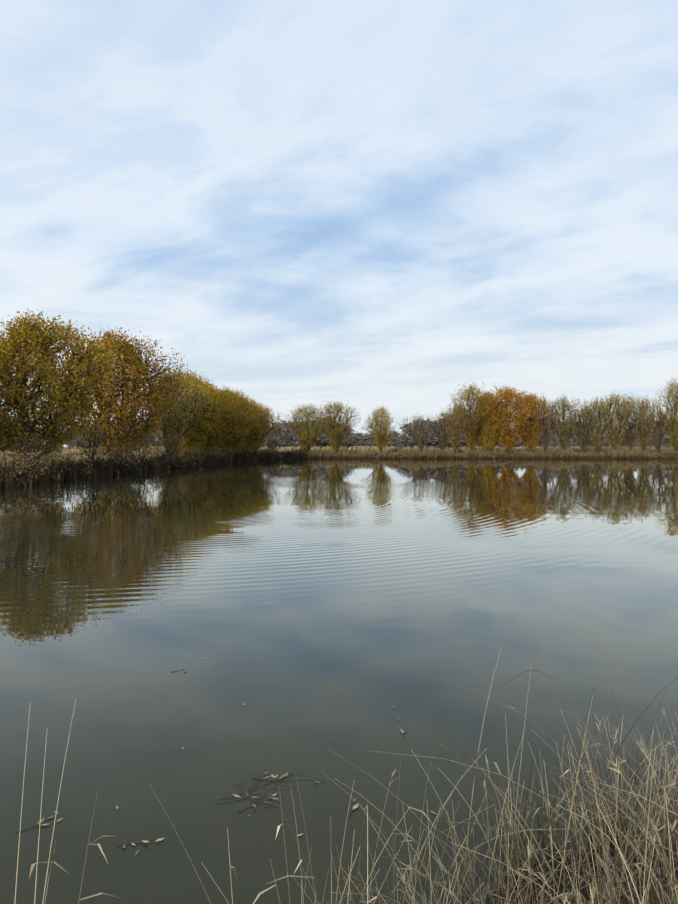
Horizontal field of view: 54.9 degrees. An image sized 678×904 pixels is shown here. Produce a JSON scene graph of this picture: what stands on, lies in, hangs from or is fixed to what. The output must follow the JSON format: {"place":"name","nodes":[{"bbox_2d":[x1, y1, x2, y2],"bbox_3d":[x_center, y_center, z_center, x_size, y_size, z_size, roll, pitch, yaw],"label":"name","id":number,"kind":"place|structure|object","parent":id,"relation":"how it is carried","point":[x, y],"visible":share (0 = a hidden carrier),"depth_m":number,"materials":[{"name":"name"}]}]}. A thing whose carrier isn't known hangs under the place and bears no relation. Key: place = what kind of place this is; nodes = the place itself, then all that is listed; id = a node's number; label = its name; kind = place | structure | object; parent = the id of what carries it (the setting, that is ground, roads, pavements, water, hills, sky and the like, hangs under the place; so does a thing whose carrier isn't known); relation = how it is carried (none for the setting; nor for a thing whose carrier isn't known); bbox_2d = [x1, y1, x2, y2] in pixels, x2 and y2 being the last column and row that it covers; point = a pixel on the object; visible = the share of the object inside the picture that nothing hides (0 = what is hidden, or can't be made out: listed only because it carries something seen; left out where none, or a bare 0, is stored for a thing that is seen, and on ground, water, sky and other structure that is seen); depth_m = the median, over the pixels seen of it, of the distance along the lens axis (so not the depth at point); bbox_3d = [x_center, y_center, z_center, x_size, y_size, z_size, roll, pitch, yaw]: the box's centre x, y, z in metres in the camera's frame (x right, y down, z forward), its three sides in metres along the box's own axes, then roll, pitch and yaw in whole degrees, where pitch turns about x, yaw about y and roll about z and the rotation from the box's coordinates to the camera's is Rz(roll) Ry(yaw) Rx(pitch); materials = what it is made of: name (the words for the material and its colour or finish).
{"place":"outdoors","nodes":[
{"label":"outdoors","id":0,"kind":"place"},
{"bbox_2d":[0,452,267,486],"bbox_3d":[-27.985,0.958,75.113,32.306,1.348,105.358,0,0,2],"label":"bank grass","id":1,"kind":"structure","parent":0,"point":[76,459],"depth_m":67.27,"materials":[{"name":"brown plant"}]},
{"bbox_2d":[0,447,676,903],"bbox_3d":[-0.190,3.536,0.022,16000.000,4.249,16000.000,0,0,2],"label":"terrain","id":2,"kind":"structure","parent":0,"point":[554,867],"depth_m":3.31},
{"bbox_2d":[0,438,9,452],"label":"bush","id":3,"kind":"object","parent":2,"relation":"on","point":[2,447],"visible":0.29,"depth_m":172.67,"materials":[{"name":"brown plant"}]},
{"bbox_2d":[0,448,50,480],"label":"shrub","id":4,"kind":"object","parent":2,"relation":"on","point":[25,465],"visible":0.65,"depth_m":37.71,"materials":[{"name":"brown plant"}]},
{"bbox_2d":[4,431,67,475],"bbox_3d":[-19.196,0.288,40.649,3.971,3.263,3.404,0,0,11],"label":"shrub","id":5,"kind":"object","parent":2,"relation":"on","point":[38,456],"visible":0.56,"depth_m":40.55,"materials":[{"name":"brown plant"}]},
{"bbox_2d":[0,308,122,461],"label":"olive tree","id":6,"kind":"object","parent":2,"relation":"on","point":[20,341],"visible":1,"depth_m":44.28,"materials":[{"name":"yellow plant"}]},
{"bbox_2d":[43,449,93,474],"bbox_3d":[-18.966,0.898,44.907,4.649,2.255,3.712,0,1,41],"label":"shrub","id":7,"kind":"object","parent":2,"relation":"on","point":[66,459],"visible":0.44,"depth_m":44.64,"materials":[{"name":"brown plant"}]},
{"bbox_2d":[67,437,92,450],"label":"bush","id":8,"kind":"object","parent":2,"relation":"on","point":[79,443],"visible":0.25,"depth_m":206.27,"materials":[{"name":"brown plant"}]},
{"bbox_2d":[66,418,125,464],"bbox_3d":[-18.741,-0.480,50.989,4.663,4.396,3.724,0,1,-38],"label":"shrub","id":9,"kind":"object","parent":2,"relation":"on","point":[96,444],"visible":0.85,"depth_m":50.72,"materials":[{"name":"brown plant"}]},
{"bbox_2d":[31,324,189,460],"bbox_3d":[-21.477,-5.285,62.753,13.051,13.469,13.159,0,0,5],"label":"olive tree","id":10,"kind":"object","parent":2,"relation":"on","point":[107,408],"visible":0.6,"depth_m":61.06,"materials":[{"name":"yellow plant"}]},
{"bbox_2d":[101,444,140,470],"bbox_3d":[-18.154,0.620,53.682,4.312,2.515,3.696,0,1,41],"label":"shrub","id":11,"kind":"object","parent":2,"relation":"on","point":[124,457],"visible":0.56,"depth_m":53.45,"materials":[{"name":"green plant"}]},
{"bbox_2d":[102,439,166,468],"bbox_3d":[-18.414,0.393,58.651,5.833,3.137,4.658,0,0,8],"label":"shrub","id":12,"kind":"object","parent":2,"relation":"on","point":[139,448],"visible":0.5,"depth_m":58.53,"materials":[{"name":"brown plant"}]},
{"bbox_2d":[131,431,161,448],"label":"bush","id":13,"kind":"object","parent":2,"relation":"on","point":[155,441],"visible":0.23,"depth_m":167.74,"materials":[{"name":"brown plant"}]},
{"bbox_2d":[0,450,310,488],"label":"waterline brush","id":14,"kind":"object","parent":2,"relation":"on","point":[107,469],"visible":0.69,"depth_m":49.98,"materials":[{"name":"brown plant"}]},
{"bbox_2d":[149,431,192,457],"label":"shrub","id":15,"kind":"object","parent":2,"relation":"on","point":[172,442],"visible":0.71,"depth_m":70.23,"materials":[{"name":"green plant"}]},
{"bbox_2d":[149,443,195,466],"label":"shrub","id":16,"kind":"object","parent":2,"relation":"on","point":[172,455],"visible":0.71,"depth_m":66.37,"materials":[{"name":"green plant"}]},
{"bbox_2d":[146,364,210,451],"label":"sparse tree","id":17,"kind":"object","parent":2,"relation":"on","point":[167,428],"visible":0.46,"depth_m":74.40,"materials":[{"name":"green plant"}]},
{"bbox_2d":[151,370,226,454],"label":"olive tree","id":18,"kind":"object","parent":2,"relation":"on","point":[192,436],"visible":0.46,"depth_m":81.63,"materials":[{"name":"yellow plant"}]},
{"bbox_2d":[184,445,211,462],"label":"shrub","id":19,"kind":"object","parent":2,"relation":"on","point":[196,454],"visible":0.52,"depth_m":77.38,"materials":[{"name":"brown plant"}]},
{"bbox_2d":[173,377,249,453],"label":"olive tree","id":20,"kind":"object","parent":2,"relation":"on","point":[215,441],"visible":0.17,"depth_m":89.97,"materials":[{"name":"green plant"}]},
{"bbox_2d":[199,445,225,459],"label":"shrub","id":21,"kind":"object","parent":2,"relation":"on","point":[209,453],"visible":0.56,"depth_m":86.24,"materials":[{"name":"brown plant"}]},
{"bbox_2d":[218,446,235,458],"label":"shrub","id":22,"kind":"object","parent":2,"relation":"on","point":[228,452],"visible":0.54,"depth_m":95.40,"materials":[{"name":"brown plant"}]},
{"bbox_2d":[211,384,262,453],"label":"olive tree","id":23,"kind":"object","parent":2,"relation":"on","point":[229,394],"visible":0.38,"depth_m":97.94,"materials":[{"name":"green plant"}]},
{"bbox_2d":[233,443,253,456],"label":"shrub","id":24,"kind":"object","parent":2,"relation":"on","point":[239,451],"visible":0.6,"depth_m":104.23,"materials":[{"name":"brown plant"}]},
{"bbox_2d":[229,389,263,453],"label":"gold tree","id":25,"kind":"object","parent":2,"relation":"on","point":[241,392],"visible":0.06,"depth_m":105.14,"materials":[{"name":"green plant"}]},
{"bbox_2d":[236,397,270,451],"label":"olive tree","id":26,"kind":"object","parent":2,"relation":"on","point":[252,439],"visible":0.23,"depth_m":111.09,"materials":[{"name":"green plant"}]},
{"bbox_2d":[248,444,259,454],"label":"shrub","id":27,"kind":"object","parent":2,"relation":"on","point":[255,448],"visible":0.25,"depth_m":112.33,"materials":[{"name":"brown plant"}]},
{"bbox_2d":[249,403,284,450],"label":"gold tree","id":28,"kind":"object","parent":2,"relation":"on","point":[263,435],"visible":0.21,"depth_m":117.55,"materials":[{"name":"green plant"}]},
{"bbox_2d":[258,436,282,446],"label":"bush","id":29,"kind":"object","parent":2,"relation":"on","point":[267,442],"visible":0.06,"depth_m":188.44,"materials":[{"name":"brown plant"}]},
{"bbox_2d":[261,436,281,450],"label":"shrub","id":30,"kind":"object","parent":2,"relation":"on","point":[271,444],"visible":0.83,"depth_m":121.92,"materials":[{"name":"brown plant"}]},
{"bbox_2d":[265,417,284,436],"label":"bare tree","id":31,"kind":"object","parent":2,"relation":"on","point":[274,432],"visible":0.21,"depth_m":230.90,"materials":[{"name":"brown plant"}]},
{"bbox_2d":[267,436,292,446],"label":"bush","id":32,"kind":"object","parent":2,"relation":"on","point":[282,443],"visible":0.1,"depth_m":197.85,"materials":[{"name":"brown plant"}]},
{"bbox_2d":[271,420,291,437],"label":"tree","id":33,"kind":"object","parent":2,"relation":"on","point":[280,435],"visible":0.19,"depth_m":408.11,"materials":[{"name":"brown plant"}]},
{"bbox_2d":[278,433,299,447],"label":"bush","id":34,"kind":"object","parent":2,"relation":"on","point":[289,438],"visible":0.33,"depth_m":238.35,"materials":[{"name":"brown plant"}]},
{"bbox_2d":[278,421,309,439],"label":"tree","id":35,"kind":"object","parent":2,"relation":"on","point":[286,431],"visible":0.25,"depth_m":384.62,"materials":[{"name":"brown plant"}]},
{"bbox_2d":[279,402,331,452],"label":"yellow tree","id":36,"kind":"object","parent":2,"relation":"on","point":[306,439],"visible":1,"depth_m":123.00,"materials":[{"name":"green plant"}]},
{"bbox_2d":[289,432,343,447],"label":"tree","id":37,"kind":"object","parent":2,"relation":"on","point":[321,439],"visible":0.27,"depth_m":208.22,"materials":[{"name":"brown plant"}]},
{"bbox_2d":[312,440,330,447],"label":"bush","id":38,"kind":"object","parent":2,"relation":"on","point":[319,445],"visible":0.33,"depth_m":206.23,"materials":[{"name":"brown plant"}]},
{"bbox_2d":[309,419,339,435],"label":"tree","id":39,"kind":"object","parent":2,"relation":"on","point":[324,427],"visible":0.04,"depth_m":393.00,"materials":[{"name":"brown plant"}]},
{"bbox_2d":[313,399,360,452],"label":"yellow tree","id":40,"kind":"object","parent":2,"relation":"on","point":[336,437],"visible":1,"depth_m":123.32,"materials":[{"name":"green plant"}]},
{"bbox_2d":[324,433,366,447],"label":"bush","id":41,"kind":"object","parent":2,"relation":"on","point":[351,440],"visible":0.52,"depth_m":250.65,"materials":[{"name":"brown plant"}]},
{"bbox_2d":[337,424,357,438],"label":"tree","id":42,"kind":"object","parent":2,"relation":"on","point":[349,433],"visible":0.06,"depth_m":363.69,"materials":[{"name":"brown plant"}]},
{"bbox_2d":[353,432,367,439],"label":"tree","id":43,"kind":"object","parent":2,"relation":"on","point":[360,434],"visible":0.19,"depth_m":378.08,"materials":[{"name":"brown plant"}]},
{"bbox_2d":[348,436,373,447],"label":"bush","id":44,"kind":"object","parent":2,"relation":"on","point":[364,437],"visible":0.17,"depth_m":258.81,"materials":[{"name":"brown plant"}]},
{"bbox_2d":[354,441,372,447],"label":"bush","id":45,"kind":"object","parent":2,"relation":"on","point":[362,443],"visible":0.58,"depth_m":242.11,"materials":[{"name":"brown plant"}]},
{"bbox_2d":[63,445,673,454],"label":"field grass","id":46,"kind":"structure","parent":2,"relation":"on","point":[349,450],"depth_m":134.57,"materials":[{"name":"brown plant"}]},
{"bbox_2d":[367,440,376,446],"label":"bush","id":47,"kind":"object","parent":2,"relation":"on","point":[373,442],"visible":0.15,"depth_m":247.23,"materials":[{"name":"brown plant"}]},
{"bbox_2d":[359,420,391,446],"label":"bare tree","id":48,"kind":"object","parent":2,"relation":"on","point":[375,432],"visible":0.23,"depth_m":189.53,"materials":[{"name":"brown plant"}]},
{"bbox_2d":[364,406,396,454],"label":"yellow tree","id":49,"kind":"object","parent":2,"relation":"on","point":[381,437],"visible":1,"depth_m":122.78,"materials":[{"name":"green plant"}]},
{"bbox_2d":[374,434,412,447],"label":"bush","id":50,"kind":"object","parent":2,"relation":"on","point":[391,439],"visible":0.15,"depth_m":229.77,"materials":[{"name":"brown plant"}]},
{"bbox_2d":[387,429,401,438],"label":"tree","id":51,"kind":"object","parent":2,"relation":"on","point":[395,435],"visible":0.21,"depth_m":450.27,"materials":[{"name":"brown plant"}]},
{"bbox_2d":[390,436,419,447],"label":"bush","id":52,"kind":"object","parent":2,"relation":"on","point":[408,443],"visible":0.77,"depth_m":175.13,"materials":[{"name":"brown plant"}]},
{"bbox_2d":[398,421,428,437],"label":"tree","id":53,"kind":"object","parent":2,"relation":"on","point":[403,431],"visible":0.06,"depth_m":367.44,"materials":[{"name":"brown plant"}]},
{"bbox_2d":[396,412,439,452],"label":"bare tree","id":54,"kind":"object","parent":2,"relation":"on","point":[418,439],"visible":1,"depth_m":123.07,"materials":[{"name":"brown plant"}]},
{"bbox_2d":[402,420,438,438],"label":"tree","id":55,"kind":"object","parent":2,"relation":"on","point":[426,425],"visible":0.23,"depth_m":357.66,"materials":[{"name":"brown plant"}]},
{"bbox_2d":[403,430,467,449],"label":"bush","id":56,"kind":"object","parent":2,"relation":"on","point":[433,440],"visible":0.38,"depth_m":162.98,"materials":[{"name":"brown plant"}]},
{"bbox_2d":[429,411,458,450],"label":"bare tree","id":57,"kind":"object","parent":2,"relation":"on","point":[444,441],"visible":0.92,"depth_m":123.47,"materials":[{"name":"brown plant"}]},
{"bbox_2d":[431,420,459,431],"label":"tree","id":58,"kind":"object","parent":2,"relation":"on","point":[443,427],"visible":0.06,"depth_m":357.69,"materials":[{"name":"brown plant"}]},
{"bbox_2d":[440,404,466,452],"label":"sparse tree","id":59,"kind":"object","parent":2,"relation":"on","point":[455,440],"visible":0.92,"depth_m":122.21,"materials":[{"name":"green plant"}]},
{"bbox_2d":[229,446,677,458],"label":"reeds","id":60,"kind":"object","parent":2,"relation":"on","point":[557,452],"visible":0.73,"depth_m":121.52,"materials":[{"name":"beige plant"}]},
{"bbox_2d":[433,405,483,439],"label":"tree","id":61,"kind":"object","parent":2,"relation":"on","point":[453,419],"visible":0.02,"depth_m":359.97,"materials":[{"name":"brown plant"}]},
{"bbox_2d":[448,381,496,450],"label":"yellow tree","id":62,"kind":"object","parent":2,"relation":"on","point":[471,434],"visible":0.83,"depth_m":122.81,"materials":[{"name":"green plant"}]},
{"bbox_2d":[282,454,677,458],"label":"bank","id":63,"kind":"structure","parent":2,"relation":"on","point":[471,457],"depth_m":120.11,"materials":[{"name":"brown soil"}]},
{"bbox_2d":[471,391,506,450],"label":"olive tree","id":64,"kind":"object","parent":2,"relation":"on","point":[488,442],"visible":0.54,"depth_m":123.55,"materials":[{"name":"yellow plant"}]},
{"bbox_2d":[482,383,549,454],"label":"gold tree","id":65,"kind":"object","parent":2,"relation":"on","point":[507,438],"visible":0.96,"depth_m":121.37,"materials":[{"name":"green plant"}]},
{"bbox_2d":[515,391,558,451],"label":"gold tree","id":66,"kind":"object","parent":2,"relation":"on","point":[529,439],"visible":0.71,"depth_m":122.62,"materials":[{"name":"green plant"}]},
{"bbox_2d":[520,434,555,447],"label":"bush","id":67,"kind":"object","parent":2,"relation":"on","point":[538,444],"visible":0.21,"depth_m":231.70,"materials":[{"name":"grey plant"}]},
{"bbox_2d":[532,399,561,450],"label":"bare tree","id":68,"kind":"object","parent":2,"relation":"on","point":[544,437],"visible":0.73,"depth_m":122.19,"materials":[{"name":"brown plant"}]},
{"bbox_2d":[548,440,578,448],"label":"bush","id":69,"kind":"object","parent":2,"relation":"on","point":[572,443],"visible":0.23,"depth_m":169.70,"materials":[{"name":"grey plant"}]},
{"bbox_2d":[547,395,586,448],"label":"sparse tree","id":70,"kind":"object","parent":2,"relation":"on","point":[565,434],"visible":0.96,"depth_m":121.41,"materials":[{"name":"green plant"}]},
{"bbox_2d":[548,419,585,437],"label":"tree","id":71,"kind":"object","parent":2,"relation":"on","point":[567,428],"visible":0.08,"depth_m":360.07,"materials":[{"name":"grey plant"}]},
{"bbox_2d":[572,409,595,445],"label":"bare tree","id":72,"kind":"object","parent":2,"relation":"on","point":[583,427],"visible":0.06,"depth_m":172.45,"materials":[{"name":"brown plant"}]},
{"bbox_2d":[572,399,600,453],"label":"bare tree","id":73,"kind":"object","parent":2,"relation":"on","point":[580,432],"visible":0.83,"depth_m":123.16,"materials":[{"name":"brown plant"}]},
{"bbox_2d":[569,435,605,446],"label":"bush","id":74,"kind":"object","parent":2,"relation":"on","point":[574,438],"visible":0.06,"depth_m":212.55,"materials":[{"name":"grey plant"}]},
{"bbox_2d":[575,435,610,447],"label":"bush","id":75,"kind":"object","parent":2,"relation":"on","point":[606,444],"visible":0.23,"depth_m":180.17,"materials":[{"name":"grey plant"}]},
{"bbox_2d":[578,397,614,454],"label":"sparse tree","id":76,"kind":"object","parent":2,"relation":"on","point":[598,440],"visible":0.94,"depth_m":121.38,"materials":[{"name":"green plant"}]},
{"bbox_2d":[594,391,634,450],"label":"sparse tree","id":77,"kind":"object","parent":2,"relation":"on","point":[618,429],"visible":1,"depth_m":120.91,"materials":[{"name":"green plant"}]},
{"bbox_2d":[619,436,638,447],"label":"bush","id":78,"kind":"object","parent":2,"relation":"on","point":[634,442],"visible":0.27,"depth_m":207.12,"materials":[{"name":"grey plant"}]},
{"bbox_2d":[602,392,658,446],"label":"bare tree","id":79,"kind":"object","parent":2,"relation":"on","point":[625,444],"visible":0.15,"depth_m":147.47,"materials":[{"name":"brown plant"}]},
{"bbox_2d":[613,400,657,449],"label":"bare tree","id":80,"kind":"object","parent":2,"relation":"on","point":[629,438],"visible":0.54,"depth_m":124.16,"materials":[{"name":"brown plant"}]},
{"bbox_2d":[619,395,660,450],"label":"sparse tree","id":81,"kind":"object","parent":2,"relation":"on","point":[643,438],"visible":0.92,"depth_m":121.41,"materials":[{"name":"green plant"}]},
{"bbox_2d":[635,437,667,447],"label":"bush","id":82,"kind":"object","parent":2,"relation":"on","point":[649,442],"visible":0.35,"depth_m":188.31,"materials":[{"name":"grey plant"}]},
{"bbox_2d":[645,406,677,453],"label":"bare tree","id":83,"kind":"object","parent":2,"relation":"on","point":[660,428],"visible":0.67,"depth_m":122.36,"materials":[{"name":"brown plant"}]},
{"bbox_2d":[653,372,677,454],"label":"yellow tree","id":84,"kind":"object","parent":2,"relation":"on","point":[673,436],"visible":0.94,"depth_m":121.05,"materials":[{"name":"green plant"}]},
{"bbox_2d":[655,436,676,447],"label":"bush","id":85,"kind":"object","parent":2,"relation":"on","point":[666,440],"visible":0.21,"depth_m":198.07,"materials":[{"name":"grey plant"}]},
{"bbox_2d":[0,459,677,903],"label":"pond water","id":86,"kind":"structure","parent":0,"point":[278,593],"depth_m":6.65,"materials":[{"name":"grey liquid"}]},
{"bbox_2d":[15,657,482,855],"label":"floating leaves","id":87,"kind":"object","parent":86,"relation":"on","point":[254,805],"depth_m":4.10,"materials":[{"name":"brown plant"}]},
{"bbox_2d":[14,646,677,903],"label":"bank reeds","id":88,"kind":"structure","parent":86,"relation":"in","point":[667,843],"depth_m":2.95,"materials":[{"name":"plant"}]},
{"bbox_2d":[0,0,677,446],"label":"sky","id":89,"kind":"structure","parent":0,"point":[394,205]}
]}

